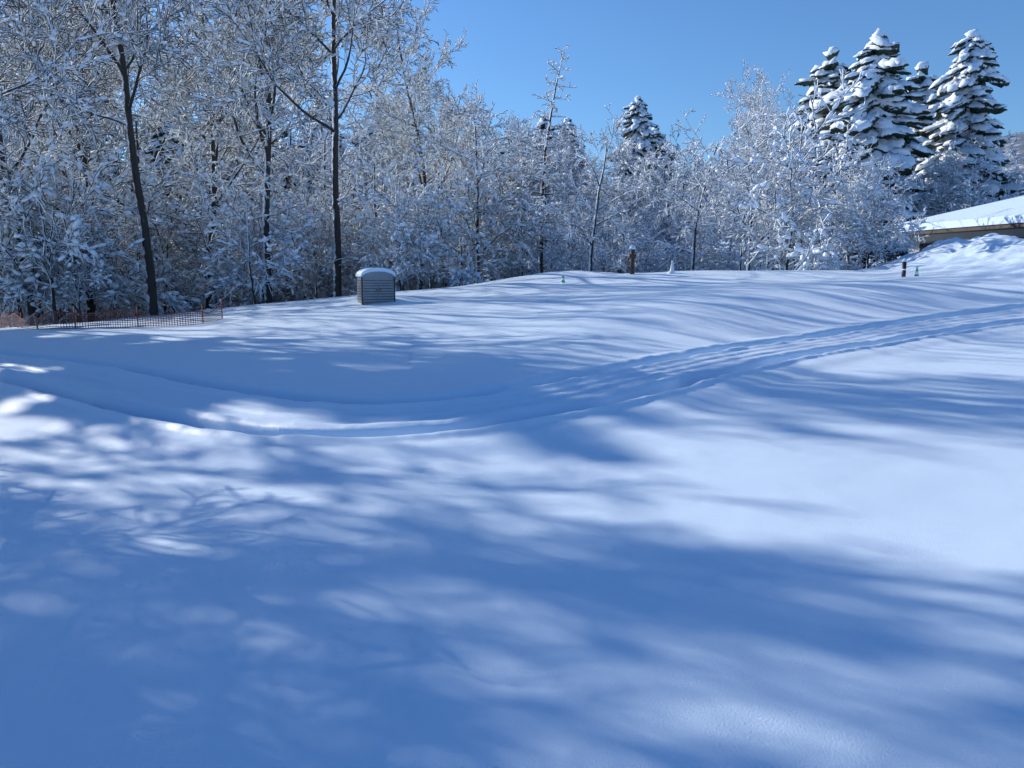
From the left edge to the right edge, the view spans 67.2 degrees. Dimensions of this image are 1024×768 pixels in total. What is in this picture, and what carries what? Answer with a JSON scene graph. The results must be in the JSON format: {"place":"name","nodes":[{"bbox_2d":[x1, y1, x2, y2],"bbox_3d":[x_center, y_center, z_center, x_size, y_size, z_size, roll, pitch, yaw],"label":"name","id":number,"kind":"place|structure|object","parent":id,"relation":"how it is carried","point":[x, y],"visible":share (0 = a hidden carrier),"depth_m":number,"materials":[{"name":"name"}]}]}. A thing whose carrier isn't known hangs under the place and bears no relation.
{"place":"outdoors","nodes":[
{"label":"outdoors","id":0,"kind":"place"},
{"bbox_2d":[0,132,1023,767],"bbox_3d":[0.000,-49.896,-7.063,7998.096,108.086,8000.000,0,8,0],"label":"snow ground","id":1,"kind":"structure","parent":0,"point":[720,518],"depth_m":5.26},
{"bbox_2d":[0,148,82,326],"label":"shrub","id":2,"kind":"object","parent":1,"relation":"on","point":[14,287],"visible":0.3,"depth_m":37.20,"materials":[{"name":"white plant"}]},
{"bbox_2d":[0,134,90,326],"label":"shrub","id":3,"kind":"object","parent":1,"relation":"on","point":[30,158],"visible":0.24,"depth_m":38.21,"materials":[{"name":"white plant"}]},
{"bbox_2d":[0,68,97,323],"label":"tree","id":4,"kind":"object","parent":1,"relation":"on","point":[39,141],"visible":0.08,"depth_m":42.41,"materials":[{"name":"white plant"}]},
{"bbox_2d":[2,191,121,323],"bbox_3d":[-21.815,-6.022,37.813,5.188,6.822,5.021,-6,10,-35],"label":"shrub","id":5,"kind":"object","parent":1,"relation":"on","point":[84,278],"visible":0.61,"depth_m":37.75,"materials":[{"name":"white plant"}]},
{"bbox_2d":[0,93,131,326],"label":"tree","id":6,"kind":"object","parent":1,"relation":"on","point":[15,199],"visible":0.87,"depth_m":36.17,"materials":[{"name":"white plant"}]},
{"bbox_2d":[20,202,115,323],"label":"shrub","id":7,"kind":"object","parent":1,"relation":"on","point":[71,306],"visible":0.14,"depth_m":41.33,"materials":[{"name":"white plant"}]},
{"bbox_2d":[0,0,143,324],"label":"tree","id":8,"kind":"object","parent":1,"relation":"on","point":[34,44],"visible":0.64,"depth_m":35.64,"materials":[{"name":"white plant"}]},
{"bbox_2d":[0,180,144,323],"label":"shrub","id":9,"kind":"object","parent":1,"relation":"on","point":[84,306],"visible":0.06,"depth_m":42.75,"materials":[{"name":"white plant"}]},
{"bbox_2d":[0,0,150,146],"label":"tree","id":10,"kind":"object","parent":1,"relation":"on","point":[35,80],"visible":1,"depth_m":25.30,"materials":[{"name":"white plant"}]},
{"bbox_2d":[0,0,160,321],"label":"tree","id":11,"kind":"object","parent":1,"relation":"on","point":[107,80],"visible":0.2,"depth_m":40.57,"materials":[{"name":"white plant"}]},
{"bbox_2d":[0,22,170,233],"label":"tree","id":12,"kind":"object","parent":1,"relation":"on","point":[109,199],"visible":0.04,"depth_m":56.27,"materials":[{"name":"white plant"}]},
{"bbox_2d":[1,20,203,322],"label":"tree","id":13,"kind":"object","parent":1,"relation":"on","point":[8,152],"visible":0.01,"depth_m":49.80,"materials":[{"name":"white plant"}]},
{"bbox_2d":[45,223,160,319],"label":"shrub","id":14,"kind":"object","parent":1,"relation":"on","point":[144,311],"visible":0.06,"depth_m":45.43,"materials":[{"name":"white plant"}]},
{"bbox_2d":[3,147,204,321],"bbox_3d":[-21.997,-7.643,40.438,10.225,10.249,6.703,-6,10,-35],"label":"shrub","id":15,"kind":"object","parent":1,"relation":"on","point":[171,298],"visible":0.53,"depth_m":40.56,"materials":[{"name":"white plant"}]},
{"bbox_2d":[0,298,222,329],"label":"safety net fence","id":16,"kind":"object","parent":1,"relation":"on","point":[117,317],"visible":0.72,"depth_m":22.86,"materials":[{"name":"orange"}]},
{"bbox_2d":[6,55,224,212],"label":"tree","id":17,"kind":"object","parent":1,"relation":"on","point":[143,131],"visible":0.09,"depth_m":66.33,"materials":[{"name":"white plant"}]},
{"bbox_2d":[0,0,234,314],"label":"tree","id":18,"kind":"object","parent":1,"relation":"on","point":[160,26],"visible":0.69,"depth_m":37.85,"materials":[{"name":"white plant"}]},
{"bbox_2d":[63,204,181,318],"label":"shrub","id":19,"kind":"object","parent":1,"relation":"on","point":[115,279],"visible":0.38,"depth_m":42.83,"materials":[{"name":"white plant"}]},
{"bbox_2d":[10,66,243,307],"bbox_3d":[-32.039,-16.755,66.073,17.692,22.101,19.791,-7,11,-41],"label":"tree","id":20,"kind":"object","parent":1,"relation":"on","point":[112,170],"visible":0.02,"depth_m":63.75,"materials":[{"name":"white plant"}]},
{"bbox_2d":[29,89,261,316],"bbox_3d":[-22.210,-10.439,44.945,13.159,14.695,11.763,6,10,37],"label":"tree","id":21,"kind":"object","parent":1,"relation":"on","point":[155,191],"visible":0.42,"depth_m":43.46,"materials":[{"name":"white plant"}]},
{"bbox_2d":[96,196,196,315],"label":"shrub","id":22,"kind":"object","parent":1,"relation":"on","point":[160,248],"visible":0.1,"depth_m":47.95,"materials":[{"name":"white plant"}]},
{"bbox_2d":[123,137,200,295],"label":"tree","id":23,"kind":"object","parent":1,"relation":"on","point":[157,165],"visible":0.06,"depth_m":61.88,"materials":[{"name":"white plant"}]},
{"bbox_2d":[91,150,252,313],"bbox_3d":[-20.691,-8.613,46.474,7.991,10.857,8.257,7,11,41],"label":"shrub","id":24,"kind":"object","parent":1,"relation":"on","point":[167,265],"visible":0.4,"depth_m":45.56,"materials":[{"name":"white plant"}]},
{"bbox_2d":[122,117,232,311],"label":"tree","id":25,"kind":"object","parent":1,"relation":"on","point":[158,145],"visible":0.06,"depth_m":62.26,"materials":[{"name":"white plant"}]},
{"bbox_2d":[102,60,259,213],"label":"tree","id":26,"kind":"object","parent":1,"relation":"on","point":[205,165],"visible":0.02,"depth_m":88.58,"materials":[{"name":"white plant"}]},
{"bbox_2d":[90,0,327,309],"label":"tree","id":27,"kind":"object","parent":1,"relation":"on","point":[202,126],"visible":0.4,"depth_m":44.28,"materials":[{"name":"white plant"}]},
{"bbox_2d":[141,149,295,308],"bbox_3d":[-18.295,-8.825,47.129,8.219,10.808,7.955,-8,11,-44],"label":"shrub","id":28,"kind":"object","parent":1,"relation":"on","point":[189,232],"visible":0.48,"depth_m":45.69,"materials":[{"name":"white plant"}]},
{"bbox_2d":[178,195,276,310],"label":"shrub","id":29,"kind":"object","parent":1,"relation":"on","point":[226,299],"visible":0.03,"depth_m":55.39,"materials":[{"name":"white plant"}]},
{"bbox_2d":[180,148,321,309],"bbox_3d":[-14.606,-8.195,41.966,8.932,8.952,5.855,2,8,16],"label":"shrub","id":30,"kind":"object","parent":1,"relation":"on","point":[207,292],"visible":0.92,"depth_m":41.44,"materials":[{"name":"white plant"}]},
{"bbox_2d":[197,176,316,305],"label":"shrub","id":31,"kind":"object","parent":1,"relation":"on","point":[233,277],"visible":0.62,"depth_m":42.67,"materials":[{"name":"white plant"}]},
{"bbox_2d":[168,0,347,302],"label":"tree","id":32,"kind":"object","parent":1,"relation":"on","point":[219,38],"visible":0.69,"depth_m":40.25,"materials":[{"name":"white plant"}]},
{"bbox_2d":[213,187,304,308],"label":"shrub","id":33,"kind":"object","parent":1,"relation":"on","point":[252,205],"visible":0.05,"depth_m":53.27,"materials":[{"name":"white plant"}]},
{"bbox_2d":[197,65,358,257],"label":"tree","id":34,"kind":"object","parent":1,"relation":"on","point":[306,135],"visible":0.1,"depth_m":70.33,"materials":[{"name":"white plant"}]},
{"bbox_2d":[227,179,333,300],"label":"shrub","id":35,"kind":"object","parent":1,"relation":"on","point":[235,248],"visible":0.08,"depth_m":51.50,"materials":[{"name":"white plant"}]},
{"bbox_2d":[251,129,319,288],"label":"tree","id":36,"kind":"object","parent":1,"relation":"on","point":[301,146],"visible":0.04,"depth_m":72.58,"materials":[{"name":"white plant"}]},
{"bbox_2d":[187,0,422,296],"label":"tree","id":37,"kind":"object","parent":1,"relation":"on","point":[338,12],"visible":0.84,"depth_m":41.02,"materials":[{"name":"white plant"}]},
{"bbox_2d":[258,182,356,299],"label":"shrub","id":38,"kind":"object","parent":1,"relation":"on","point":[323,260],"visible":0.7,"depth_m":46.39,"materials":[{"name":"white plant"}]},
{"bbox_2d":[243,172,374,301],"bbox_3d":[-12.483,-9.177,51.348,10.094,10.118,6.618,-7,11,-40],"label":"shrub","id":39,"kind":"object","parent":1,"relation":"on","point":[344,194],"visible":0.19,"depth_m":50.85,"materials":[{"name":"white plant"}]},
{"bbox_2d":[236,83,382,297],"bbox_3d":[-16.640,-15.340,64.212,12.809,18.188,13.276,-2,8,-16],"label":"tree","id":40,"kind":"object","parent":1,"relation":"on","point":[304,160],"visible":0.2,"depth_m":63.58,"materials":[{"name":"white plant"}]},
{"bbox_2d":[245,163,392,302],"bbox_3d":[-12.712,-9.392,51.898,9.948,9.972,6.522,-7,10,-39],"label":"shrub","id":41,"kind":"object","parent":1,"relation":"on","point":[299,190],"visible":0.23,"depth_m":50.63,"materials":[{"name":"white plant"}]},
{"bbox_2d":[296,102,349,211],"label":"tree","id":42,"kind":"object","parent":1,"relation":"on","point":[324,134],"visible":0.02,"depth_m":106.21,"materials":[{"name":"white plant"}]},
{"bbox_2d":[258,63,414,203],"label":"tree","id":43,"kind":"object","parent":1,"relation":"on","point":[324,128],"visible":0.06,"depth_m":85.00,"materials":[{"name":"white plant"}]},
{"bbox_2d":[323,213,384,295],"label":"shrub","id":44,"kind":"object","parent":1,"relation":"on","point":[351,252],"visible":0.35,"depth_m":46.77,"materials":[{"name":"white plant"}]},
{"bbox_2d":[289,88,445,271],"bbox_3d":[-9.964,-11.820,51.163,9.703,13.778,10.057,6,10,37],"label":"tree","id":45,"kind":"object","parent":1,"relation":"on","point":[322,178],"visible":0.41,"depth_m":49.66,"materials":[{"name":"white plant"}]},
{"bbox_2d":[355,268,395,304],"bbox_3d":[-4.941,-3.534,27.902,1.265,1.347,0.874,-4,9,-24],"label":"utility box","id":46,"kind":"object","parent":1,"relation":"on","point":[375,285],"depth_m":27.54,"materials":[{"name":"plastic"}]},
{"bbox_2d":[342,215,411,290],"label":"shrub","id":47,"kind":"object","parent":1,"relation":"on","point":[356,251],"visible":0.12,"depth_m":49.87,"materials":[{"name":"white plant"}]},
{"bbox_2d":[331,124,440,223],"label":"tree","id":48,"kind":"object","parent":1,"relation":"on","point":[356,139],"visible":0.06,"depth_m":68.39,"materials":[{"name":"white plant"}]},
{"bbox_2d":[358,190,435,290],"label":"shrub","id":49,"kind":"object","parent":1,"relation":"on","point":[398,271],"visible":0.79,"depth_m":42.07,"materials":[{"name":"white plant"}]},
{"bbox_2d":[358,181,441,290],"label":"shrub","id":50,"kind":"object","parent":1,"relation":"on","point":[412,276],"visible":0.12,"depth_m":51.35,"materials":[{"name":"white plant"}]},
{"bbox_2d":[357,109,447,288],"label":"tree","id":51,"kind":"object","parent":1,"relation":"on","point":[399,172],"visible":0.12,"depth_m":63.34,"materials":[{"name":"white plant"}]},
{"bbox_2d":[333,134,472,290],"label":"tree","id":52,"kind":"object","parent":1,"relation":"on","point":[388,200],"visible":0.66,"depth_m":43.10,"materials":[{"name":"white plant"}]},
{"bbox_2d":[361,168,456,290],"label":"shrub","id":53,"kind":"object","parent":1,"relation":"on","point":[410,283],"visible":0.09,"depth_m":56.15,"materials":[{"name":"white plant"}]},
{"bbox_2d":[338,0,503,289],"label":"tree","id":54,"kind":"object","parent":1,"relation":"on","point":[390,122],"visible":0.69,"depth_m":46.07,"materials":[{"name":"white plant"}]},
{"bbox_2d":[390,187,463,288],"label":"tree","id":55,"kind":"object","parent":1,"relation":"on","point":[445,227],"visible":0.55,"depth_m":42.78,"materials":[{"name":"white plant"}]},
{"bbox_2d":[353,91,517,278],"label":"tree","id":56,"kind":"object","parent":1,"relation":"on","point":[370,116],"visible":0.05,"depth_m":74.15,"materials":[{"name":"white plant"}]},
{"bbox_2d":[400,137,515,286],"bbox_3d":[-3.228,-9.295,44.850,6.030,9.220,9.198,-4,9,-27],"label":"shrub","id":57,"kind":"object","parent":1,"relation":"on","point":[463,273],"visible":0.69,"depth_m":44.01,"materials":[{"name":"white plant"}]},
{"bbox_2d":[420,142,552,282],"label":"tree","id":58,"kind":"object","parent":1,"relation":"on","point":[469,241],"visible":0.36,"depth_m":47.24,"materials":[{"name":"white plant"}]},
{"bbox_2d":[447,173,527,282],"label":"tree","id":59,"kind":"object","parent":1,"relation":"on","point":[494,234],"visible":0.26,"depth_m":48.24,"materials":[{"name":"white plant"}]},
{"bbox_2d":[410,84,568,283],"bbox_3d":[-1.357,-11.863,46.528,9.200,13.063,9.535,0,8,0],"label":"tree","id":60,"kind":"object","parent":1,"relation":"on","point":[476,162],"visible":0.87,"depth_m":45.28,"materials":[{"name":"white plant"}]},
{"bbox_2d":[439,150,550,280],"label":"shrub","id":61,"kind":"object","parent":1,"relation":"on","point":[513,248],"visible":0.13,"depth_m":51.39,"materials":[{"name":"white plant"}]},
{"bbox_2d":[453,93,580,263],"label":"tree","id":62,"kind":"object","parent":1,"relation":"on","point":[493,128],"visible":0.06,"depth_m":74.80,"materials":[{"name":"white plant"}]},
{"bbox_2d":[491,110,550,275],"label":"tree","id":63,"kind":"object","parent":1,"relation":"on","point":[516,128],"visible":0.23,"depth_m":50.61,"materials":[{"name":"white plant"}]},
{"bbox_2d":[493,201,561,276],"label":"shrub","id":64,"kind":"object","parent":1,"relation":"on","point":[527,271],"visible":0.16,"depth_m":54.36,"materials":[{"name":"white plant"}]},
{"bbox_2d":[491,44,580,272],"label":"larch tree","id":65,"kind":"object","parent":1,"relation":"on","point":[543,199],"visible":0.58,"depth_m":48.27,"materials":[{"name":"white plant"}]},
{"bbox_2d":[509,212,570,276],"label":"shrub","id":66,"kind":"object","parent":1,"relation":"on","point":[557,251],"visible":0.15,"depth_m":56.61,"materials":[{"name":"white plant"}]},
{"bbox_2d":[498,120,591,272],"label":"tree","id":67,"kind":"object","parent":1,"relation":"on","point":[568,181],"visible":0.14,"depth_m":70.41,"materials":[{"name":"white plant"}]},
{"bbox_2d":[533,120,580,202],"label":"tree","id":68,"kind":"object","parent":1,"relation":"on","point":[570,143],"visible":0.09,"depth_m":77.56,"materials":[{"name":"white plant"}]},
{"bbox_2d":[556,118,589,186],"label":"tree","id":69,"kind":"object","parent":1,"relation":"on","point":[569,120],"visible":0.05,"depth_m":95.32,"materials":[{"name":"white plant"}]},
{"bbox_2d":[538,191,613,270],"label":"shrub","id":70,"kind":"object","parent":1,"relation":"on","point":[584,254],"visible":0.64,"depth_m":46.83,"materials":[{"name":"white plant"}]},
{"bbox_2d":[564,146,610,210],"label":"tree","id":71,"kind":"object","parent":1,"relation":"on","point":[589,178],"visible":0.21,"depth_m":81.59,"materials":[{"name":"white plant"}]},
{"bbox_2d":[573,193,639,271],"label":"shrub","id":72,"kind":"object","parent":1,"relation":"on","point":[611,252],"visible":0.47,"depth_m":49.97,"materials":[{"name":"white plant"}]},
{"bbox_2d":[542,104,674,270],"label":"tree","id":73,"kind":"object","parent":1,"relation":"on","point":[574,232],"visible":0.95,"depth_m":44.93,"materials":[{"name":"white plant"}]},
{"bbox_2d":[570,180,688,272],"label":"shrub","id":74,"kind":"object","parent":1,"relation":"on","point":[651,262],"visible":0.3,"depth_m":60.45,"materials":[{"name":"white plant"}]},
{"bbox_2d":[592,126,668,272],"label":"tree","id":75,"kind":"object","parent":1,"relation":"on","point":[613,158],"visible":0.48,"depth_m":58.68,"materials":[{"name":"white plant"}]},
{"bbox_2d":[605,205,661,273],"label":"shrub","id":76,"kind":"object","parent":1,"relation":"on","point":[643,234],"visible":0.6,"depth_m":57.15,"materials":[{"name":"white plant"}]},
{"bbox_2d":[604,96,673,235],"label":"fir tree","id":77,"kind":"object","parent":1,"relation":"on","point":[638,117],"visible":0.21,"depth_m":84.99,"materials":[{"name":"white plant"}]},
{"bbox_2d":[611,213,666,272],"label":"shrub","id":78,"kind":"object","parent":1,"relation":"on","point":[649,265],"visible":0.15,"depth_m":66.44,"materials":[{"name":"white plant"}]},
{"bbox_2d":[611,137,712,264],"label":"tree","id":79,"kind":"object","parent":1,"relation":"on","point":[676,179],"visible":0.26,"depth_m":73.50,"materials":[{"name":"white plant"}]},
{"bbox_2d":[651,126,681,247],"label":"tree","id":80,"kind":"object","parent":1,"relation":"on","point":[658,136],"visible":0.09,"depth_m":104.94,"materials":[{"name":"white plant"}]},
{"bbox_2d":[651,125,725,257],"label":"tree","id":81,"kind":"object","parent":1,"relation":"on","point":[688,171],"visible":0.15,"depth_m":85.01,"materials":[{"name":"white plant"}]},
{"bbox_2d":[662,187,736,270],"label":"shrub","id":82,"kind":"object","parent":1,"relation":"on","point":[700,254],"visible":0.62,"depth_m":58.20,"materials":[{"name":"white plant"}]},
{"bbox_2d":[664,176,737,269],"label":"tree","id":83,"kind":"object","parent":1,"relation":"on","point":[681,200],"visible":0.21,"depth_m":64.34,"materials":[{"name":"white plant"}]},
{"bbox_2d":[667,198,744,270],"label":"shrub","id":84,"kind":"object","parent":1,"relation":"on","point":[680,243],"visible":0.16,"depth_m":66.17,"materials":[{"name":"white plant"}]},
{"bbox_2d":[676,210,736,270],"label":"shrub","id":85,"kind":"object","parent":1,"relation":"on","point":[711,250],"visible":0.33,"depth_m":59.86,"materials":[{"name":"white plant"}]},
{"bbox_2d":[628,77,786,272],"bbox_3d":[10.771,-11.056,43.759,8.324,11.026,7.298,1,8,7],"label":"tree","id":86,"kind":"object","parent":1,"relation":"on","point":[699,212],"visible":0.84,"depth_m":44.05,"materials":[{"name":"white plant"}]},
{"bbox_2d":[695,171,803,270],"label":"tree","id":87,"kind":"object","parent":1,"relation":"on","point":[723,255],"visible":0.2,"depth_m":58.74,"materials":[{"name":"white plant"}]},
{"bbox_2d":[724,218,777,270],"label":"shrub","id":88,"kind":"object","parent":1,"relation":"on","point":[743,264],"visible":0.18,"depth_m":61.85,"materials":[{"name":"white plant"}]},
{"bbox_2d":[693,116,829,270],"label":"tree","id":89,"kind":"object","parent":1,"relation":"on","point":[765,225],"visible":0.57,"depth_m":41.28,"materials":[{"name":"white plant"}]},
{"bbox_2d":[711,58,820,269],"bbox_3d":[18.001,-14.744,54.368,6.910,15.503,6.543,-1,8,-6],"label":"tree","id":90,"kind":"object","parent":1,"relation":"on","point":[751,97],"visible":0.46,"depth_m":53.31,"materials":[{"name":"white plant"}]},
{"bbox_2d":[702,66,876,270],"bbox_3d":[14.209,-9.951,39.237,7.080,10.824,10.799,-2,8,-15],"label":"tree","id":91,"kind":"object","parent":1,"relation":"on","point":[816,253],"visible":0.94,"depth_m":38.48,"materials":[{"name":"white plant"}]},
{"bbox_2d":[734,174,860,269],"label":"shrub","id":92,"kind":"object","parent":1,"relation":"on","point":[807,214],"visible":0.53,"depth_m":40.42,"materials":[{"name":"white plant"}]},
{"bbox_2d":[763,46,857,269],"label":"fir tree","id":93,"kind":"object","parent":1,"relation":"on","point":[827,75],"visible":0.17,"depth_m":70.58,"materials":[{"name":"white plant"}]},
{"bbox_2d":[796,169,878,269],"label":"shrub","id":94,"kind":"object","parent":1,"relation":"on","point":[838,250],"visible":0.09,"depth_m":60.05,"materials":[{"name":"white plant"}]},
{"bbox_2d":[779,133,929,269],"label":"tree","id":95,"kind":"object","parent":1,"relation":"on","point":[844,172],"visible":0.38,"depth_m":41.86,"materials":[{"name":"white plant"}]},
{"bbox_2d":[822,154,913,268],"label":"tree","id":96,"kind":"object","parent":1,"relation":"on","point":[885,169],"visible":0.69,"depth_m":39.11,"materials":[{"name":"white plant"}]},
{"bbox_2d":[804,28,935,268],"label":"fir tree","id":97,"kind":"object","parent":1,"relation":"on","point":[885,119],"visible":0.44,"depth_m":65.01,"materials":[{"name":"white plant"}]},
{"bbox_2d":[832,161,929,267],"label":"tree","id":98,"kind":"object","parent":1,"relation":"on","point":[848,213],"visible":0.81,"depth_m":38.31,"materials":[{"name":"white plant"}]},
{"bbox_2d":[884,61,949,257],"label":"fir tree","id":99,"kind":"object","parent":1,"relation":"on","point":[922,80],"visible":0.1,"depth_m":79.93,"materials":[{"name":"white plant"}]},
{"bbox_2d":[912,146,990,215],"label":"tree","id":100,"kind":"object","parent":1,"relation":"on","point":[949,173],"visible":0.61,"depth_m":62.81,"materials":[{"name":"white plant"}]},
{"bbox_2d":[894,133,1015,252],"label":"tree","id":101,"kind":"object","parent":1,"relation":"on","point":[963,184],"visible":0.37,"depth_m":63.75,"materials":[{"name":"white plant"}]},
{"bbox_2d":[890,196,1023,253],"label":"house","id":102,"kind":"structure","parent":1,"relation":"on","point":[1004,217],"depth_m":40.93,"materials":[{"name":"beige wood"}]},
{"bbox_2d":[912,29,1023,214],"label":"fir tree","id":103,"kind":"object","parent":1,"relation":"on","point":[970,103],"visible":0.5,"depth_m":68.82,"materials":[{"name":"white plant"}]},
{"bbox_2d":[935,121,1023,200],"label":"tree","id":104,"kind":"object","parent":1,"relation":"on","point":[979,144],"visible":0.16,"depth_m":68.14,"materials":[{"name":"white plant"}]},
{"bbox_2d":[0,0,1023,207],"label":"sky","id":105,"kind":"structure","parent":0,"point":[673,55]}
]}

